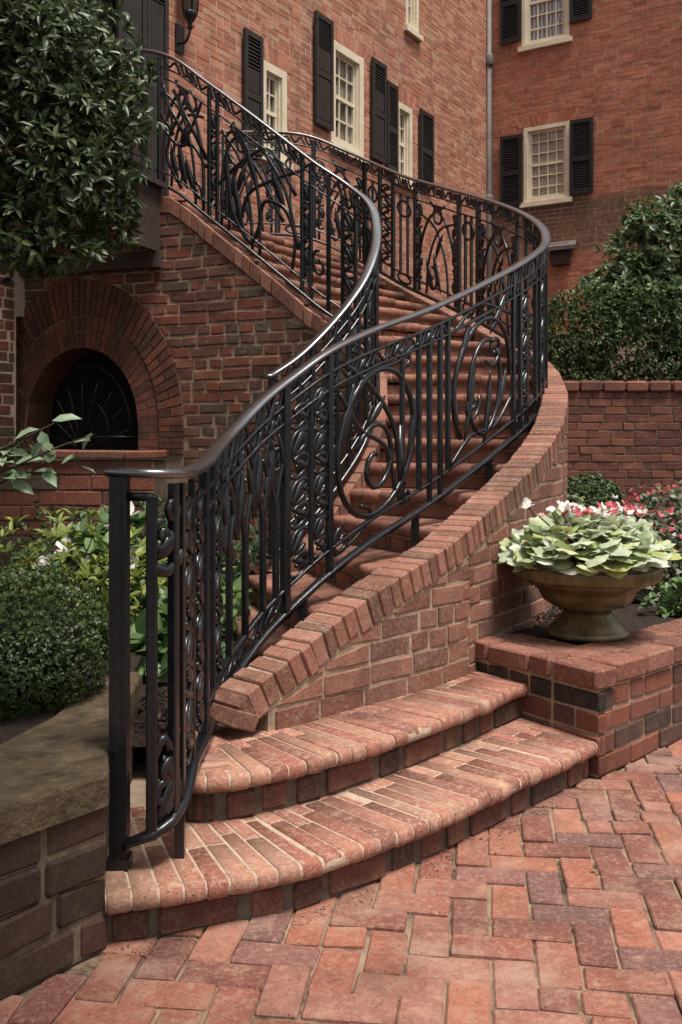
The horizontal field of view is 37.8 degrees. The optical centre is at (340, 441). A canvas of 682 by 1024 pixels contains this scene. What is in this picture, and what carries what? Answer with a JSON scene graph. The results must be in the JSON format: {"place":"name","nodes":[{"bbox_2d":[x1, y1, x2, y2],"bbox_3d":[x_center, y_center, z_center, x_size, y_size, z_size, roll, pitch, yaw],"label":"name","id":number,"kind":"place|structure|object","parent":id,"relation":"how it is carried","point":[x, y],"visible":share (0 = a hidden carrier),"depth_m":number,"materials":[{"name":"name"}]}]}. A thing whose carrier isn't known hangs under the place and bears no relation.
{"place":"outdoors","nodes":[
{"label":"outdoors","id":0,"kind":"place"},
{"bbox_2d":[131,588,251,746],"bbox_3d":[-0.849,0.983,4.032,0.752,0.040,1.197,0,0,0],"label":"bark mulch","id":1,"kind":"object","parent":0,"point":[162,701],"visible":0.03,"depth_m":3.68,"materials":[{"name":"brown wood"}]},
{"bbox_2d":[0,500,76,592],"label":"flowering plant","id":2,"kind":"object","parent":1,"relation":"on","point":[23,526],"depth_m":6.28,"materials":[{"name":"green plant"}]},
{"bbox_2d":[5,494,166,585],"bbox_3d":[-1.406,0.666,5.967,1.289,0.722,0.972,0,0,0],"label":"leafy shrub","id":3,"kind":"object","parent":1,"relation":"on","point":[81,515],"visible":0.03,"depth_m":5.87,"materials":[{"name":"green plant"}]},
{"bbox_2d":[31,501,166,615],"bbox_3d":[-1.123,0.598,4.890,0.794,0.628,0.587,0,0,0],"label":"white flowering plant","id":4,"kind":"object","parent":1,"relation":"on","point":[138,518],"visible":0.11,"depth_m":4.83,"materials":[{"name":"green plant"}]},
{"bbox_2d":[64,525,166,640],"bbox_3d":[-1.019,0.692,4.693,0.648,0.623,0.725,0,0,-38],"label":"golden shrub","id":5,"kind":"object","parent":1,"relation":"on","point":[137,572],"visible":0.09,"depth_m":4.59,"materials":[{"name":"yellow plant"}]},
{"bbox_2d":[79,617,160,682],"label":"hosta","id":6,"kind":"object","parent":1,"relation":"on","point":[140,667],"visible":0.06,"depth_m":4.08,"materials":[{"name":"green plant"}]},
{"bbox_2d":[89,582,166,640],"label":"hosta","id":7,"kind":"object","parent":1,"relation":"on","point":[161,590],"depth_m":4.53,"materials":[{"name":"green plant"}]},
{"bbox_2d":[130,604,224,685],"bbox_3d":[-0.726,0.878,4.238,0.528,0.448,0.568,0,0,0],"label":"hosta","id":8,"kind":"object","parent":1,"relation":"on","point":[140,625],"visible":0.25,"depth_m":4.12,"materials":[{"name":"green plant"}]},
{"bbox_2d":[140,536,222,613],"bbox_3d":[-0.846,0.711,4.955,0.520,0.556,0.515,0,0,0],"label":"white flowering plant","id":9,"kind":"object","parent":1,"relation":"on","point":[166,563],"depth_m":4.87,"materials":[{"name":"green plant"}]},
{"bbox_2d":[133,576,250,652],"bbox_3d":[-0.693,0.866,4.776,0.582,0.456,0.687,0,0,28],"label":"hosta","id":10,"kind":"object","parent":1,"relation":"on","point":[236,612],"visible":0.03,"depth_m":4.72,"materials":[{"name":"green plant"}]},
{"bbox_2d":[161,502,279,593],"bbox_3d":[-0.877,0.640,6.219,0.944,0.740,0.846,0,0,22],"label":"leafy shrub","id":11,"kind":"object","parent":1,"relation":"on","point":[254,546],"visible":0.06,"depth_m":6.07,"materials":[{"name":"green plant"}]},
{"bbox_2d":[195,548,255,634],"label":"hosta","id":12,"kind":"object","parent":1,"relation":"on","point":[236,595],"visible":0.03,"depth_m":5.23,"materials":[{"name":"green plant"}]},
{"bbox_2d":[0,719,681,1023],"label":"brick paving","id":13,"kind":"structure","parent":0,"point":[341,968],"depth_m":2.57,"materials":[{"name":"red brick"}]},
{"bbox_2d":[0,672,141,1000],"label":"retaining wall","id":14,"kind":"structure","parent":13,"relation":"on","point":[54,808],"depth_m":2.46,"materials":[{"name":"brick"}]},
{"bbox_2d":[0,652,144,743],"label":"soil","id":15,"kind":"structure","parent":14,"relation":"in","point":[17,726],"depth_m":3.14,"materials":[{"name":"brown soil"}]},
{"bbox_2d":[0,413,95,494],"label":"leafy branch","id":16,"kind":"object","parent":15,"relation":"on","point":[46,446],"visible":1,"depth_m":3.99,"materials":[{"name":"green plant"}]},
{"bbox_2d":[0,561,108,720],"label":"boxwood","id":17,"kind":"object","parent":15,"relation":"on","point":[44,641],"visible":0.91,"depth_m":3.17,"materials":[{"name":"green plant"}]},
{"bbox_2d":[0,505,166,651],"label":"golden shrub","id":18,"kind":"object","parent":15,"relation":"on","point":[53,534],"visible":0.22,"depth_m":4.35,"materials":[{"name":"green plant"}]},
{"bbox_2d":[0,0,168,285],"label":"evergreen tree","id":19,"kind":"object","parent":13,"relation":"on","point":[51,64],"visible":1,"depth_m":4.60,"materials":[{"name":"green plant"}]},
{"bbox_2d":[105,206,597,942],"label":"brick staircase","id":20,"kind":"structure","parent":13,"relation":"on","point":[295,818],"depth_m":3.35,"materials":[{"name":"red brick"}]},
{"bbox_2d":[104,131,550,869],"bbox_3d":[0.249,-0.945,6.331,2.452,4.213,7.158,0,0,-5],"label":"stair railing","id":21,"kind":"object","parent":20,"relation":"on","point":[190,547],"visible":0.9,"depth_m":4.31,"materials":[{"name":"metal"}]},
{"bbox_2d":[108,778,610,959],"bbox_3d":[0.287,1.297,3.079,2.103,0.002,0.309,0,0,-39],"label":"grit","id":22,"kind":"object","parent":13,"relation":"on","point":[122,949],"visible":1,"depth_m":2.96,"materials":[{"name":"gravel"}]},
{"bbox_2d":[474,617,681,777],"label":"planter wall","id":23,"kind":"structure","parent":13,"relation":"on","point":[619,703],"depth_m":4.09,"materials":[{"name":"brick"}]},
{"bbox_2d":[512,557,663,642],"bbox_3d":[1.125,0.720,4.552,0.673,0.320,0.671,0,0,0],"label":"urn planter","id":24,"kind":"object","parent":23,"relation":"on","point":[588,605],"visible":0.7,"depth_m":4.38,"materials":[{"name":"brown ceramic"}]},
{"bbox_2d":[498,498,681,578],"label":"potted plant","id":25,"kind":"object","parent":24,"relation":"on","point":[630,542],"visible":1,"depth_m":4.38,"materials":[{"name":"green plant"}]},
{"bbox_2d":[492,0,681,380],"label":"brick house","id":26,"kind":"structure","parent":0,"point":[586,120],"depth_m":15.19,"materials":[{"name":"red brick"}]},
{"bbox_2d":[518,0,572,52],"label":"window","id":27,"kind":"structure","parent":26,"relation":"in","point":[545,23],"depth_m":15.57,"materials":[{"name":"beige paint"}]},
{"bbox_2d":[520,121,572,207],"bbox_3d":[3.215,-4.312,15.529,0.840,1.255,0.180,0,0,32],"label":"window","id":28,"kind":"structure","parent":26,"relation":"in","point":[546,147],"depth_m":15.55,"materials":[{"name":"beige paint"}]},
{"bbox_2d":[548,240,575,266],"bbox_3d":[3.378,-2.910,15.241,0.520,0.380,0.260,0,0,32],"label":"vent hood","id":29,"kind":"object","parent":26,"relation":"attached to","point":[560,253],"visible":0.89,"depth_m":15.23,"materials":[{"name":"grey paint"}]},
{"bbox_2d":[512,532,681,645],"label":"soil","id":30,"kind":"structure","parent":0,"point":[630,617],"depth_m":5.09,"materials":[{"name":"brown soil"}]},
{"bbox_2d":[567,494,587,540],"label":"flowering plant","id":31,"kind":"object","parent":30,"relation":"on","point":[574,498],"visible":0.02,"depth_m":6.65,"materials":[{"name":"white plant"}]},
{"bbox_2d":[566,472,623,520],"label":"boxwood","id":32,"kind":"object","parent":30,"relation":"on","point":[600,490],"visible":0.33,"depth_m":7.83,"materials":[{"name":"green plant"}]},
{"bbox_2d":[535,565,681,620],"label":"bark mulch","id":33,"kind":"object","parent":30,"relation":"on","point":[551,612],"visible":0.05,"depth_m":5.21,"materials":[{"name":"brown wood"}]},
{"bbox_2d":[567,494,676,570],"bbox_3d":[1.767,0.654,6.880,1.003,0.575,0.909,0,0,0],"label":"flowering plant","id":34,"kind":"object","parent":30,"relation":"on","point":[655,522],"visible":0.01,"depth_m":6.75,"materials":[{"name":"pink plant"}]},
{"bbox_2d":[567,501,681,605],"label":"flowering plant","id":35,"kind":"object","parent":30,"relation":"on","point":[640,594],"visible":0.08,"depth_m":5.76,"materials":[{"name":"green plant"}]},
{"bbox_2d":[625,484,681,566],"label":"flowering plant","id":36,"kind":"object","parent":30,"relation":"on","point":[653,501],"visible":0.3,"depth_m":7.38,"materials":[{"name":"green plant"}]},
{"bbox_2d":[625,480,681,545],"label":"flowering plant","id":37,"kind":"object","parent":30,"relation":"on","point":[677,504],"visible":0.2,"depth_m":8.51,"materials":[{"name":"green plant"}]},
{"bbox_2d":[638,577,681,618],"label":"ground cover plant","id":38,"kind":"object","parent":30,"relation":"on","point":[666,604],"visible":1,"depth_m":5.17,"materials":[{"name":"green plant"}]},
{"bbox_2d":[643,508,681,597],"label":"flowering plant","id":39,"kind":"object","parent":30,"relation":"on","point":[668,531],"visible":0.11,"depth_m":5.98,"materials":[{"name":"green plant"}]},
{"label":"ground","id":40,"kind":"structure","parent":0,"visible":0},
{"bbox_2d":[0,449,166,570],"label":"brick wall","id":41,"kind":"structure","parent":40,"relation":"on","point":[80,487],"depth_m":6.97,"materials":[{"name":"red brick"}]},
{"bbox_2d":[0,428,48,464],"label":"climbing sprig","id":42,"kind":"object","parent":41,"relation":"on","point":[18,458],"visible":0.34,"depth_m":6.73,"materials":[{"name":"green plant"}]},
{"bbox_2d":[16,196,387,577],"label":"arched stair wall","id":43,"kind":"structure","parent":40,"relation":"on","point":[191,341],"depth_m":7.52,"materials":[{"name":"red brick"}]},
{"bbox_2d":[2,171,166,276],"bbox_3d":[-2.106,-1.641,7.662,1.552,0.642,0.370,0,0,20],"label":"landing bracket","id":44,"kind":"object","parent":43,"relation":"on","point":[150,195],"visible":0.44,"depth_m":7.50,"materials":[{"name":"grey paint"}]},
{"bbox_2d":[76,48,381,559],"bbox_3d":[-0.833,-1.203,7.112,1.353,3.705,3.151,0,0,-38],"label":"stair railing","id":45,"kind":"object","parent":43,"relation":"on","point":[362,293],"visible":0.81,"depth_m":7.11,"materials":[{"name":"metal"}]},
{"bbox_2d":[0,0,485,448],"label":"brick house","id":46,"kind":"structure","parent":40,"relation":"on","point":[399,86],"depth_m":12.14,"materials":[{"name":"red brick"}]},
{"bbox_2d":[32,0,115,179],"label":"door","id":47,"kind":"structure","parent":46,"relation":"in","point":[110,23],"depth_m":8.93,"materials":[{"name":"black paint"}]},
{"bbox_2d":[175,0,198,55],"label":"wall lantern","id":48,"kind":"object","parent":46,"relation":"attached to","point":[190,10],"depth_m":9.49,"materials":[{"name":"black paint"}]},
{"bbox_2d":[258,60,292,171],"bbox_3d":[-0.763,-3.572,10.921,0.180,1.095,0.580,0,0,32],"label":"window","id":49,"kind":"structure","parent":46,"relation":"in","point":[275,79],"depth_m":11.02,"materials":[{"name":"beige paint"}]},
{"bbox_2d":[328,40,368,162],"bbox_3d":[0.050,-4.162,12.246,0.180,1.335,0.870,0,0,32],"label":"window","id":50,"kind":"structure","parent":46,"relation":"in","point":[348,133],"depth_m":12.35,"materials":[{"name":"beige paint"}]},
{"bbox_2d":[396,102,412,191],"bbox_3d":[0.827,-4.008,13.511,0.180,1.125,0.560,0,0,32],"label":"window","id":51,"kind":"structure","parent":46,"relation":"in","point":[405,113],"depth_m":13.62,"materials":[{"name":"beige paint"}]},
{"bbox_2d":[403,0,423,41],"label":"window","id":52,"kind":"structure","parent":46,"relation":"in","point":[411,27],"depth_m":13.78,"materials":[{"name":"beige paint"}]},
{"bbox_2d":[485,0,496,325],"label":"downpipe","id":53,"kind":"object","parent":46,"relation":"attached to","point":[489,58],"visible":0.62,"depth_m":15.87,"materials":[{"name":"metal"}]},
{"bbox_2d":[210,251,567,732],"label":"curved stair wall","id":54,"kind":"structure","parent":40,"relation":"on","point":[429,609],"depth_m":4.09,"materials":[{"name":"red brick"}]},
{"bbox_2d":[523,275,681,381],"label":"dense shrub","id":55,"kind":"object","parent":40,"relation":"on","point":[613,335],"visible":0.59,"depth_m":10.99,"materials":[{"name":"green plant"}]},
{"bbox_2d":[563,381,681,527],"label":"garden wall","id":56,"kind":"structure","parent":40,"relation":"on","point":[626,436],"depth_m":10.50,"materials":[{"name":"brick"}]},
{"bbox_2d":[570,181,681,380],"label":"camellia tree","id":57,"kind":"object","parent":40,"relation":"on","point":[653,259],"visible":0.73,"depth_m":11.36,"materials":[{"name":"green plant"}]}
]}

